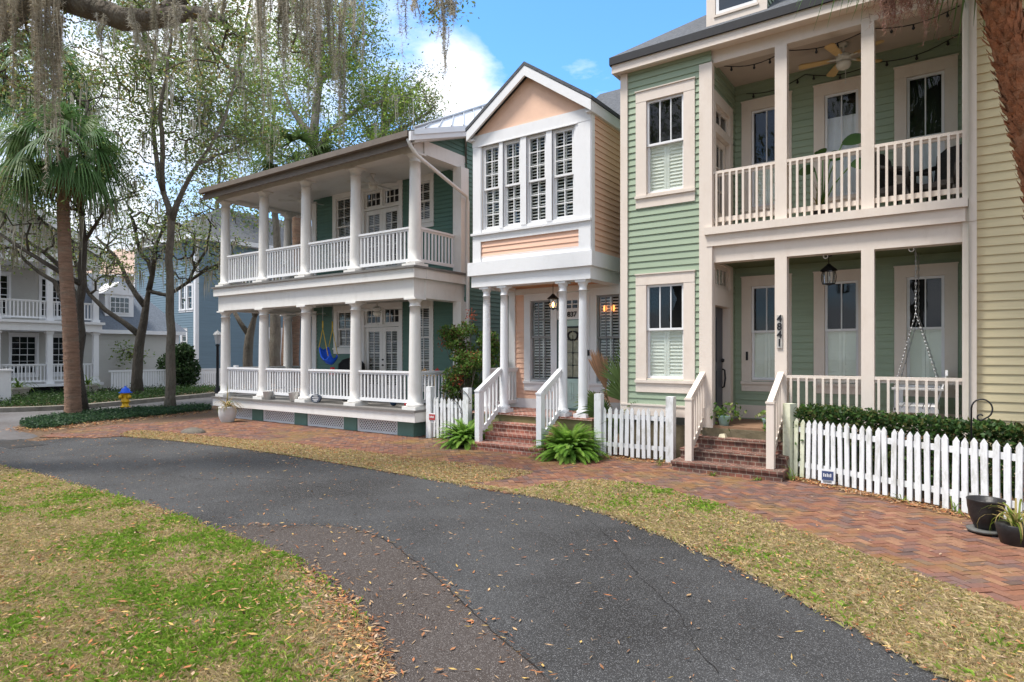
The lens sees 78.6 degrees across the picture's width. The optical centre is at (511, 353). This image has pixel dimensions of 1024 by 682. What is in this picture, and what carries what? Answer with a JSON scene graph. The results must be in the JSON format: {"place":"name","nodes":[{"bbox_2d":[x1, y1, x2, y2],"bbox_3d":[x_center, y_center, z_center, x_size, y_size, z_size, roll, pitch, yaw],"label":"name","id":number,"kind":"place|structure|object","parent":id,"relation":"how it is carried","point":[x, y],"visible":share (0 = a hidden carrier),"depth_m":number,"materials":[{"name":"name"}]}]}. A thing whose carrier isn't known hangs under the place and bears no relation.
{"place":"outdoors","nodes":[
{"label":"outdoors","id":0,"kind":"place"},
{"bbox_2d":[87,249,134,286],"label":"tan house","id":1,"kind":"structure","parent":0,"point":[132,255],"depth_m":66.39,"materials":[{"name":"beige paint"}]},
{"bbox_2d":[0,390,269,439],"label":"street","id":2,"kind":"structure","parent":0,"point":[9,420],"depth_m":19.21,"materials":[{"name":"grey asphalt"}]},
{"bbox_2d":[213,330,220,395],"bbox_3d":[-12.242,0.445,26.000,0.351,2.910,0.351,0,0,13],"label":"street lamp","id":3,"kind":"object","parent":2,"relation":"on","point":[217,335],"visible":0.88,"depth_m":25.95,"materials":[{"name":"black metal"}]},
{"bbox_2d":[0,464,394,681],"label":"lawn","id":4,"kind":"structure","parent":0,"point":[319,640],"depth_m":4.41,"materials":[{"name":"green plant"}]},
{"bbox_2d":[0,0,479,129],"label":"live oak","id":5,"kind":"object","parent":4,"relation":"on","point":[114,13],"visible":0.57,"depth_m":10.51,"materials":[{"name":"green plant"}]},
{"bbox_2d":[0,0,44,122],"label":"hanging moss","id":6,"kind":"object","parent":5,"relation":"hanging from","point":[12,11],"visible":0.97,"depth_m":9.52,"materials":[{"name":"grey plant"}]},
{"bbox_2d":[30,0,66,187],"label":"hanging moss","id":7,"kind":"object","parent":5,"relation":"hanging from","point":[54,23],"visible":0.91,"depth_m":9.59,"materials":[{"name":"grey plant"}]},
{"bbox_2d":[92,0,228,85],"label":"hanging moss","id":8,"kind":"object","parent":5,"relation":"hanging from","point":[177,12],"visible":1,"depth_m":9.50,"materials":[{"name":"grey plant"}]},
{"bbox_2d":[249,0,409,147],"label":"hanging moss","id":9,"kind":"object","parent":5,"relation":"hanging from","point":[283,11],"visible":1,"depth_m":9.57,"materials":[{"name":"grey plant"}]},
{"bbox_2d":[409,0,458,79],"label":"hanging moss","id":10,"kind":"object","parent":5,"relation":"hanging from","point":[450,4],"visible":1,"depth_m":9.75,"materials":[{"name":"grey plant"}]},
{"bbox_2d":[216,0,433,170],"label":"laurel oak","id":11,"kind":"object","parent":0,"point":[317,111],"visible":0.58,"depth_m":27.71,"materials":[{"name":"green plant"}]},
{"bbox_2d":[0,0,705,250],"label":"sky","id":12,"kind":"structure","parent":0,"point":[572,41],"materials":[{"name":"blue"}]},
{"bbox_2d":[214,525,549,681],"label":"old pavement","id":13,"kind":"structure","parent":0,"point":[483,655],"depth_m":4.65,"materials":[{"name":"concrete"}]},
{"bbox_2d":[232,524,543,675],"bbox_3d":[-1.178,1.883,5.601,4.654,0.001,1.031,0,0,43],"label":"road seam","id":14,"kind":"object","parent":13,"relation":"on","point":[451,593],"visible":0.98,"depth_m":4.75,"materials":[{"name":"black asphalt"}]},
{"bbox_2d":[341,43,456,202],"bbox_3d":[-5.495,-10.816,30.796,6.123,7.507,5.476,0,0,-21],"label":"laurel oak","id":15,"kind":"object","parent":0,"point":[431,106],"visible":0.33,"depth_m":30.63,"materials":[{"name":"green plant"}]},
{"bbox_2d":[7,383,1023,625],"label":"ground","id":16,"kind":"structure","parent":0,"point":[192,416],"depth_m":17.29,"materials":[{"name":"brown soil"}]},
{"bbox_2d":[0,369,12,404],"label":"gate post","id":17,"kind":"object","parent":16,"relation":"on","point":[5,383],"visible":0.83,"depth_m":23.11,"materials":[{"name":"white paint"}]},
{"bbox_2d":[11,378,38,396],"bbox_3d":[-20.398,1.443,25.855,1.251,0.915,1.347,0,0,-45],"label":"stone planter","id":18,"kind":"object","parent":16,"relation":"on","point":[18,388],"visible":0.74,"depth_m":25.66,"materials":[{"name":"stone"}]},
{"bbox_2d":[0,29,120,198],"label":"oak tree","id":19,"kind":"object","parent":16,"relation":"on","point":[3,112],"visible":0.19,"depth_m":22.31,"materials":[{"name":"green plant"}]},
{"bbox_2d":[0,100,139,414],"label":"cabbage palm","id":20,"kind":"object","parent":16,"relation":"on","point":[17,160],"visible":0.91,"depth_m":18.54,"materials":[{"name":"green plant"}]},
{"bbox_2d":[0,48,170,410],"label":"oak tree","id":21,"kind":"object","parent":16,"relation":"on","point":[80,281],"visible":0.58,"depth_m":19.51,"materials":[{"name":"green plant"}]},
{"bbox_2d":[0,195,186,392],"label":"porch house","id":22,"kind":"structure","parent":16,"relation":"on","point":[31,347],"depth_m":30.30,"materials":[{"name":"white paint"}]},
{"bbox_2d":[1,271,11,317],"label":"window","id":23,"kind":"structure","parent":22,"relation":"in","point":[5,276],"depth_m":29.50,"materials":[{"name":"glass"}]},
{"bbox_2d":[8,332,38,377],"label":"window","id":24,"kind":"structure","parent":22,"relation":"in","point":[23,348],"depth_m":30.09,"materials":[{"name":"white paint"}]},
{"bbox_2d":[39,275,61,319],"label":"window","id":25,"kind":"structure","parent":22,"relation":"in","point":[42,281],"depth_m":30.81,"materials":[{"name":"white paint"}]},
{"bbox_2d":[53,333,63,376],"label":"window","id":26,"kind":"structure","parent":22,"relation":"in","point":[57,338],"depth_m":31.22,"materials":[{"name":"white paint"}]},
{"bbox_2d":[0,382,219,406],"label":"ground cover","id":27,"kind":"object","parent":16,"relation":"on","point":[56,397],"visible":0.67,"depth_m":25.37,"materials":[{"name":"green plant"}]},
{"bbox_2d":[19,402,211,428],"bbox_3d":[-12.137,1.766,19.103,3.047,0.303,6.534,0,0,18],"label":"ground cover","id":28,"kind":"object","parent":16,"relation":"on","point":[65,418],"visible":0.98,"depth_m":18.28,"materials":[{"name":"green plant"}]},
{"bbox_2d":[0,390,253,412],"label":"kerb","id":29,"kind":"structure","parent":16,"relation":"on","point":[91,405],"depth_m":22.38,"materials":[{"name":"grey concrete"}]},
{"bbox_2d":[33,157,254,395],"bbox_3d":[-15.140,-3.115,26.863,9.111,10.047,5.839,0,0,4],"label":"oak tree","id":30,"kind":"object","parent":16,"relation":"on","point":[139,333],"visible":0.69,"depth_m":26.78,"materials":[{"name":"green plant"}]},
{"bbox_2d":[30,0,309,406],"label":"oak tree","id":31,"kind":"object","parent":16,"relation":"on","point":[155,116],"visible":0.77,"depth_m":20.95,"materials":[{"name":"green plant"}]},
{"bbox_2d":[109,365,238,389],"bbox_3d":[-17.511,1.275,32.843,0.200,1.250,6.650,0,0,35],"label":"board fence","id":32,"kind":"object","parent":16,"relation":"on","point":[153,377],"visible":0.31,"depth_m":31.85,"materials":[{"name":"white paint"}]},
{"bbox_2d":[155,342,201,388],"bbox_3d":[-17.614,0.642,33.169,2.437,2.584,1.847,0,0,35],"label":"camellia","id":33,"kind":"object","parent":16,"relation":"on","point":[185,355],"visible":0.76,"depth_m":32.73,"materials":[{"name":"green plant"}]},
{"bbox_2d":[124,100,283,240],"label":"oak tree","id":34,"kind":"object","parent":16,"relation":"on","point":[200,201],"visible":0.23,"depth_m":45.10,"materials":[{"name":"green plant"}]},
{"bbox_2d":[126,209,311,382],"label":"blue house","id":35,"kind":"structure","parent":16,"relation":"on","point":[197,316],"depth_m":41.26,"materials":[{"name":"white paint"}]},
{"bbox_2d":[199,252,269,383],"bbox_3d":[-12.832,-1.754,30.031,3.481,6.426,4.204,0,0,35],"label":"crape myrtle","id":36,"kind":"object","parent":16,"relation":"on","point":[249,331],"visible":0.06,"depth_m":29.87,"materials":[{"name":"plant"}]},
{"bbox_2d":[179,45,349,383],"bbox_3d":[-15.506,-8.981,40.081,10.476,21.842,10.042,0,0,35],"label":"oak tree","id":37,"kind":"object","parent":16,"relation":"on","point":[275,340],"visible":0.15,"depth_m":39.74,"materials":[{"name":"green plant"}]},
{"bbox_2d":[240,126,343,385],"bbox_3d":[-9.394,-4.003,27.068,4.670,10.917,4.561,0,0,-5],"label":"sabal palm","id":38,"kind":"object","parent":16,"relation":"on","point":[323,147],"visible":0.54,"depth_m":26.68,"materials":[{"name":"green plant"}]},
{"bbox_2d":[119,430,532,482],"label":"verge","id":39,"kind":"structure","parent":16,"relation":"on","point":[341,456],"depth_m":10.89,"materials":[{"name":"plant"}]},
{"bbox_2d":[199,103,578,436],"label":"porch house","id":40,"kind":"structure","parent":16,"relation":"on","point":[407,248],"depth_m":16.13,"materials":[{"name":"white paint"}]},
{"bbox_2d":[319,305,337,374],"bbox_3d":[-4.939,-0.410,16.843,0.476,1.940,0.364,0,0,35],"label":"baby swing","id":41,"kind":"object","parent":40,"relation":"hanging from","point":[327,357],"visible":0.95,"depth_m":16.82,"materials":[{"name":"blue plastic"}]},
{"bbox_2d":[332,305,350,353],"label":"window","id":42,"kind":"structure","parent":40,"relation":"in","point":[341,314],"depth_m":18.14,"materials":[{"name":"white paint"}]},
{"bbox_2d":[332,191,350,262],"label":"window","id":43,"kind":"structure","parent":40,"relation":"in","point":[340,202],"depth_m":18.17,"materials":[{"name":"white paint"}]},
{"bbox_2d":[338,358,364,400],"bbox_3d":[-4.375,0.660,17.058,0.720,1.199,0.720,0,0,35],"label":"covered grill","id":44,"kind":"object","parent":40,"relation":"on","point":[343,364],"visible":0.29,"depth_m":16.80,"materials":[{"name":"black metal"}]},
{"bbox_2d":[347,173,396,198],"bbox_3d":[-3.546,-4.290,16.105,1.283,0.660,1.231,0,0,35],"label":"ceiling fan","id":45,"kind":"object","parent":40,"relation":"hanging from","point":[372,185],"visible":0.98,"depth_m":15.99},
{"bbox_2d":[366,190,379,208],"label":"transom window","id":46,"kind":"structure","parent":40,"relation":"in","point":[375,202],"depth_m":17.42,"materials":[{"name":"white paint"}]},
{"bbox_2d":[366,327,382,397],"bbox_3d":[-3.790,0.252,17.372,0.678,1.975,0.125,0,0,35],"label":"french door","id":47,"kind":"structure","parent":40,"relation":"in","point":[374,335],"depth_m":17.42,"materials":[{"name":"white paint"}]},
{"bbox_2d":[366,209,382,269],"bbox_3d":[-3.790,-2.980,17.372,0.678,1.980,0.125,0,0,35],"label":"french door","id":48,"kind":"structure","parent":40,"relation":"in","point":[374,219],"depth_m":17.43,"materials":[{"name":"white paint"}]},
{"bbox_2d":[383,327,398,398],"bbox_3d":[-3.232,0.252,16.980,0.678,1.975,0.125,0,0,35],"label":"french door","id":49,"kind":"structure","parent":40,"relation":"in","point":[390,334],"depth_m":17.03,"materials":[{"name":"white paint"}]},
{"bbox_2d":[383,206,398,267],"bbox_3d":[-3.232,-2.980,16.980,0.678,1.980,0.125,0,0,35],"label":"french door","id":50,"kind":"structure","parent":40,"relation":"in","point":[390,215],"depth_m":17.03,"materials":[{"name":"white paint"}]},
{"bbox_2d":[384,307,398,323],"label":"transom window","id":51,"kind":"structure","parent":40,"relation":"in","point":[392,317],"depth_m":16.99,"materials":[{"name":"white paint"}]},
{"bbox_2d":[384,186,398,204],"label":"transom window","id":52,"kind":"structure","parent":40,"relation":"in","point":[392,197],"depth_m":16.99,"materials":[{"name":"white paint"}]},
{"bbox_2d":[420,300,433,391],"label":"window","id":53,"kind":"structure","parent":40,"relation":"in","point":[426,309],"depth_m":16.25,"materials":[{"name":"white paint"}]},
{"bbox_2d":[421,173,433,227],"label":"window","id":54,"kind":"structure","parent":40,"relation":"in","point":[427,181],"depth_m":16.17,"materials":[{"name":"white paint"}]},
{"bbox_2d":[436,308,499,423],"bbox_3d":[-0.958,0.435,14.242,1.641,2.948,1.034,0,0,35],"label":"heavenly bamboo","id":55,"kind":"object","parent":16,"relation":"on","point":[468,359],"visible":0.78,"depth_m":14.12,"materials":[{"name":"green plant"}]},
{"bbox_2d":[0,437,954,681],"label":"lane","id":56,"kind":"structure","parent":16,"relation":"on","point":[547,586],"depth_m":5.62,"materials":[{"name":"grey asphalt"}]},
{"bbox_2d":[0,439,47,448],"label":"storm drain","id":57,"kind":"object","parent":56,"relation":"on","point":[16,443],"visible":1,"depth_m":13.11,"materials":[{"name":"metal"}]},
{"bbox_2d":[0,410,1023,681],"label":"fallen leaves","id":58,"kind":"object","parent":56,"relation":"on","point":[376,632],"visible":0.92,"depth_m":5.16,"materials":[{"name":"brown plant"}]},
{"bbox_2d":[40,417,1023,610],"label":"brick walk","id":59,"kind":"structure","parent":16,"relation":"on","point":[901,542],"depth_m":8.12,"materials":[{"name":"red brick"}]},
{"bbox_2d":[212,384,242,421],"bbox_3d":[-7.871,1.333,17.271,1.112,1.134,0.774,0,0,-35],"label":"urn planter","id":60,"kind":"object","parent":59,"relation":"on","point":[227,412],"visible":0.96,"depth_m":17.11,"materials":[{"name":"white ceramic"}]},
{"bbox_2d":[426,386,471,437],"bbox_3d":[-1.394,1.315,13.708,1.206,1.170,0.136,0,0,35],"label":"picket fence","id":61,"kind":"object","parent":59,"relation":"on","point":[433,404],"visible":0.73,"depth_m":13.77,"materials":[{"name":"white wood"}]},
{"bbox_2d":[434,418,491,449],"bbox_3d":[-0.953,1.622,12.794,1.302,0.561,1.316,0,0,35],"label":"fern","id":62,"kind":"object","parent":59,"relation":"on","point":[461,435],"visible":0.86,"depth_m":12.54,"materials":[{"name":"green plant"}]},
{"bbox_2d":[470,421,561,456],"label":"brick steps","id":63,"kind":"structure","parent":59,"relation":"on","point":[511,437],"depth_m":12.13,"materials":[{"name":"red brick"}]},
{"bbox_2d":[474,368,501,441],"bbox_3d":[-0.463,1.008,12.640,0.130,1.440,0.811,0,0,35],"label":"stair railing","id":64,"kind":"object","parent":63,"relation":"on","point":[479,391],"visible":1,"depth_m":12.55,"materials":[{"name":"white paint"}]},
{"bbox_2d":[535,369,561,447],"bbox_3d":[0.716,1.008,11.813,0.130,1.440,0.811,0,0,35],"label":"stair railing","id":65,"kind":"object","parent":63,"relation":"on","point":[544,390],"visible":0.9,"depth_m":11.72,"materials":[{"name":"white paint"}]},
{"bbox_2d":[528,421,611,464],"bbox_3d":[1.050,1.572,11.301,1.490,0.660,1.512,0,0,35],"label":"fern","id":66,"kind":"object","parent":59,"relation":"on","point":[570,445],"visible":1,"depth_m":10.98,"materials":[{"name":"green plant"}]},
{"bbox_2d":[594,393,675,462],"bbox_3d":[2.179,1.320,11.200,1.516,1.160,0.136,0,0,35],"label":"picket fence","id":67,"kind":"object","parent":59,"relation":"on","point":[601,415],"visible":0.94,"depth_m":11.14,"materials":[{"name":"white wood"}]},
{"bbox_2d":[671,434,788,481],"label":"brick steps","id":68,"kind":"structure","parent":59,"relation":"on","point":[737,457],"depth_m":9.86,"materials":[{"name":"red brick"}]},
{"bbox_2d":[684,372,704,460],"bbox_3d":[3.068,1.008,10.413,0.130,1.440,0.801,0,0,35],"label":"stair railing","id":69,"kind":"object","parent":68,"relation":"on","point":[693,399],"visible":1,"depth_m":10.18,"materials":[{"name":"beige paint"}]},
{"bbox_2d":[765,372,783,468],"bbox_3d":[4.091,1.008,9.695,0.130,1.440,0.801,0,0,35],"label":"stair railing","id":70,"kind":"object","parent":68,"relation":"on","point":[774,423],"visible":1,"depth_m":9.40,"materials":[{"name":"beige paint"}]},
{"bbox_2d":[783,403,1023,518],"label":"picket fence","id":71,"kind":"object","parent":59,"relation":"on","point":[880,439],"visible":0.92,"depth_m":7.97,"materials":[{"name":"white wood"}]},
{"bbox_2d":[795,0,1023,500],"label":"cabbage palm","id":72,"kind":"object","parent":59,"relation":"on","point":[1004,26],"visible":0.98,"depth_m":7.03,"materials":[{"name":"brown plant"}]},
{"bbox_2d":[860,0,957,47],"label":"palm flower stalk","id":73,"kind":"object","parent":72,"relation":"hanging from","point":[889,7],"visible":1,"depth_m":7.29,"materials":[{"name":"brown plant"}]},
{"bbox_2d":[970,399,992,492],"bbox_3d":[5.541,1.213,7.375,0.217,1.373,0.016,0,0,35],"label":"plant hook","id":74,"kind":"object","parent":59,"relation":"on","point":[989,402],"visible":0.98,"depth_m":7.42,"materials":[{"name":"black metal"}]},
{"bbox_2d":[966,495,1005,536],"bbox_3d":[4.967,1.709,6.556,0.342,0.380,0.342,0,0,35],"label":"planter","id":75,"kind":"object","parent":59,"relation":"on","point":[977,507],"visible":0.84,"depth_m":6.47,"materials":[{"name":"ceramic"}]},
{"bbox_2d":[977,498,1023,547],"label":"planter","id":76,"kind":"object","parent":59,"relation":"on","point":[1010,529],"visible":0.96,"depth_m":6.15,"materials":[{"name":"black ceramic"}]},
{"bbox_2d":[465,61,619,451],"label":"gable house","id":77,"kind":"structure","parent":16,"relation":"on","point":[546,184],"depth_m":12.63,"materials":[{"name":"white paint"}]},
{"bbox_2d":[483,144,503,229],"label":"window","id":78,"kind":"structure","parent":77,"relation":"in","point":[490,153],"depth_m":13.20,"materials":[{"name":"white paint"}]},
{"bbox_2d":[504,139,519,226],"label":"window","id":79,"kind":"structure","parent":77,"relation":"in","point":[511,148],"depth_m":12.89,"materials":[{"name":"white paint"}]},
{"bbox_2d":[527,132,545,223],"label":"window","id":80,"kind":"structure","parent":77,"relation":"in","point":[536,144],"depth_m":12.55,"materials":[{"name":"white paint"}]},
{"bbox_2d":[523,292,557,390],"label":"window","id":81,"kind":"structure","parent":77,"relation":"in","point":[538,318],"depth_m":13.97,"materials":[{"name":"white paint"}]},
{"bbox_2d":[553,126,573,219],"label":"window","id":82,"kind":"structure","parent":77,"relation":"in","point":[563,139],"depth_m":12.19,"materials":[{"name":"white paint"}]},
{"bbox_2d":[567,320,578,408],"bbox_3d":[1.304,0.225,13.452,0.640,1.890,0.060,0,0,35],"label":"door","id":83,"kind":"structure","parent":77,"relation":"in","point":[572,325],"depth_m":13.44,"materials":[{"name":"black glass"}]},
{"bbox_2d":[589,286,619,392],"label":"window","id":84,"kind":"structure","parent":77,"relation":"in","point":[604,325],"depth_m":13.02,"materials":[{"name":"white paint"}]},
{"bbox_2d":[574,340,637,452],"bbox_3d":[2.002,0.715,11.884,1.940,2.370,1.053,0,0,26],"label":"fan palm","id":85,"kind":"object","parent":16,"relation":"on","point":[599,365],"visible":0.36,"depth_m":11.91,"materials":[{"name":"green plant"}]},
{"bbox_2d":[419,476,1023,681],"bbox_3d":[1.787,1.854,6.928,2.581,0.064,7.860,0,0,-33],"label":"verge grass","id":86,"kind":"structure","parent":16,"relation":"on","point":[988,647],"depth_m":5.16,"materials":[{"name":"plant"}]},
{"bbox_2d":[609,0,976,488],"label":"sage house","id":87,"kind":"structure","parent":16,"relation":"on","point":[728,239],"depth_m":10.59,"materials":[{"name":"green paint"}]},
{"bbox_2d":[634,76,695,208],"bbox_3d":[2.745,-3.704,11.145,1.114,2.128,0.220,0,0,35],"label":"window","id":88,"kind":"structure","parent":87,"relation":"in","point":[665,113],"depth_m":11.17,"materials":[{"name":"beige paint"}]},
{"bbox_2d":[634,270,695,393],"bbox_3d":[2.745,-0.379,11.145,1.114,2.138,0.220,0,0,35],"label":"window","id":89,"kind":"structure","parent":87,"relation":"in","point":[665,301],"depth_m":11.17,"materials":[{"name":"beige paint"}]},
{"bbox_2d":[716,138,724,225],"bbox_3d":[3.637,-2.985,11.167,0.095,1.650,0.840,0,0,35],"label":"balcony door","id":90,"kind":"structure","parent":87,"relation":"in","point":[719,146],"depth_m":11.24,"materials":[{"name":"beige paint"}]},
{"bbox_2d":[715,307,725,419],"bbox_3d":[3.642,0.175,11.139,0.126,2.010,0.880,0,0,35],"label":"door","id":91,"kind":"structure","parent":87,"relation":"in","point":[719,360],"depth_m":11.32,"materials":[{"name":"wood"}]},
{"bbox_2d":[715,264,727,289],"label":"transom window","id":92,"kind":"structure","parent":87,"relation":"in","point":[721,273],"depth_m":11.26,"materials":[{"name":"beige paint"}]},
{"bbox_2d":[710,401,746,430],"bbox_3d":[3.622,1.038,10.657,0.612,0.469,0.679,0,0,2],"label":"potted plant","id":93,"kind":"object","parent":87,"relation":"on","point":[724,419],"visible":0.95,"depth_m":10.51,"materials":[{"name":"green plant"}]},
{"bbox_2d":[740,273,792,391],"bbox_3d":[4.687,-0.374,11.493,0.894,2.128,0.220,0,0,35],"label":"window","id":94,"kind":"structure","parent":87,"relation":"in","point":[757,292],"depth_m":11.59,"materials":[{"name":"beige paint"}]},
{"bbox_2d":[740,91,792,214],"bbox_3d":[4.687,-3.604,11.493,0.894,2.188,0.220,0,0,35],"label":"window","id":95,"kind":"structure","parent":87,"relation":"in","point":[758,114],"depth_m":11.60,"materials":[{"name":"beige paint"}]},
{"bbox_2d":[820,255,837,285],"bbox_3d":[5.136,-1.350,10.139,0.260,0.500,0.254,0,0,35],"label":"porch lantern","id":96,"kind":"object","parent":87,"relation":"hanging from","point":[828,267],"visible":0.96,"depth_m":10.11,"materials":[{"name":"black metal"}]},
{"bbox_2d":[799,133,860,214],"bbox_3d":[5.213,-2.814,10.162,1.056,1.349,0.495,0,0,24],"label":"balcony plant","id":97,"kind":"object","parent":87,"relation":"on","point":[853,139],"visible":0.44,"depth_m":10.11,"materials":[{"name":"green plant"}]},
{"bbox_2d":[813,268,860,394],"bbox_3d":[5.690,-0.374,10.789,0.884,2.128,0.220,0,0,35],"label":"window","id":98,"kind":"structure","parent":87,"relation":"in","point":[837,306],"depth_m":10.86,"materials":[{"name":"beige paint"}]},
{"bbox_2d":[813,75,860,204],"bbox_3d":[5.690,-3.604,10.789,0.884,2.188,0.220,0,0,35],"label":"window","id":99,"kind":"structure","parent":87,"relation":"in","point":[837,104],"depth_m":10.87,"materials":[{"name":"beige paint"}]},
{"bbox_2d":[799,40,884,83],"bbox_3d":[5.321,-4.690,10.110,1.258,0.660,1.275,0,0,35],"label":"ceiling fan","id":100,"kind":"object","parent":87,"relation":"hanging from","point":[843,59],"visible":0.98,"depth_m":10.07,"materials":[{"name":"brown wood"}]},
{"bbox_2d":[724,6,959,70],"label":"string lights","id":101,"kind":"object","parent":87,"relation":"attached to","point":[891,31],"visible":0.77,"depth_m":9.74,"materials":[{"name":"black plastic"}]},
{"bbox_2d":[746,34,958,97],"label":"string lights","id":102,"kind":"object","parent":87,"relation":"attached to","point":[886,64],"visible":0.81,"depth_m":10.54,"materials":[{"name":"black plastic"}]},
{"bbox_2d":[875,153,932,207],"bbox_3d":[6.033,-2.690,9.797,0.710,1.101,0.745,0,0,-28],"label":"wicker chair","id":103,"kind":"object","parent":87,"relation":"on","point":[891,180],"visible":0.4,"depth_m":9.74,"materials":[{"name":"black wicker"}]},
{"bbox_2d":[892,248,947,413],"bbox_3d":[6.228,-0.370,9.532,0.685,2.460,1.090,0,0,35],"label":"porch swing","id":104,"kind":"object","parent":87,"relation":"hanging from","point":[911,407],"visible":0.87,"depth_m":9.24,"materials":[{"name":"white paint"}]},
{"bbox_2d":[893,262,958,397],"bbox_3d":[6.676,-0.374,10.097,0.874,2.128,0.220,0,0,35],"label":"window","id":105,"kind":"structure","parent":87,"relation":"in","point":[938,315],"depth_m":10.11,"materials":[{"name":"beige paint"}]},
{"bbox_2d":[893,53,958,183],"bbox_3d":[6.676,-3.604,10.097,0.874,2.188,0.220,0,0,35],"label":"window","id":106,"kind":"structure","parent":87,"relation":"in","point":[925,92],"depth_m":10.15,"materials":[{"name":"beige paint"}]},
{"bbox_2d":[914,144,961,202],"bbox_3d":[6.639,-2.690,9.535,0.745,1.101,0.710,0,0,-26],"label":"wicker chair","id":107,"kind":"object","parent":87,"relation":"on","point":[943,169],"visible":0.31,"depth_m":9.66,"materials":[{"name":"black wicker"}]},
{"bbox_2d":[793,403,1023,509],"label":"hedge","id":108,"kind":"object","parent":16,"relation":"on","point":[1001,432],"visible":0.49,"depth_m":8.20,"materials":[{"name":"green plant"}]},
{"bbox_2d":[977,0,1023,493],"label":"yellow house","id":109,"kind":"structure","parent":16,"relation":"on","point":[1000,301],"depth_m":8.49,"materials":[{"name":"yellow wood"}]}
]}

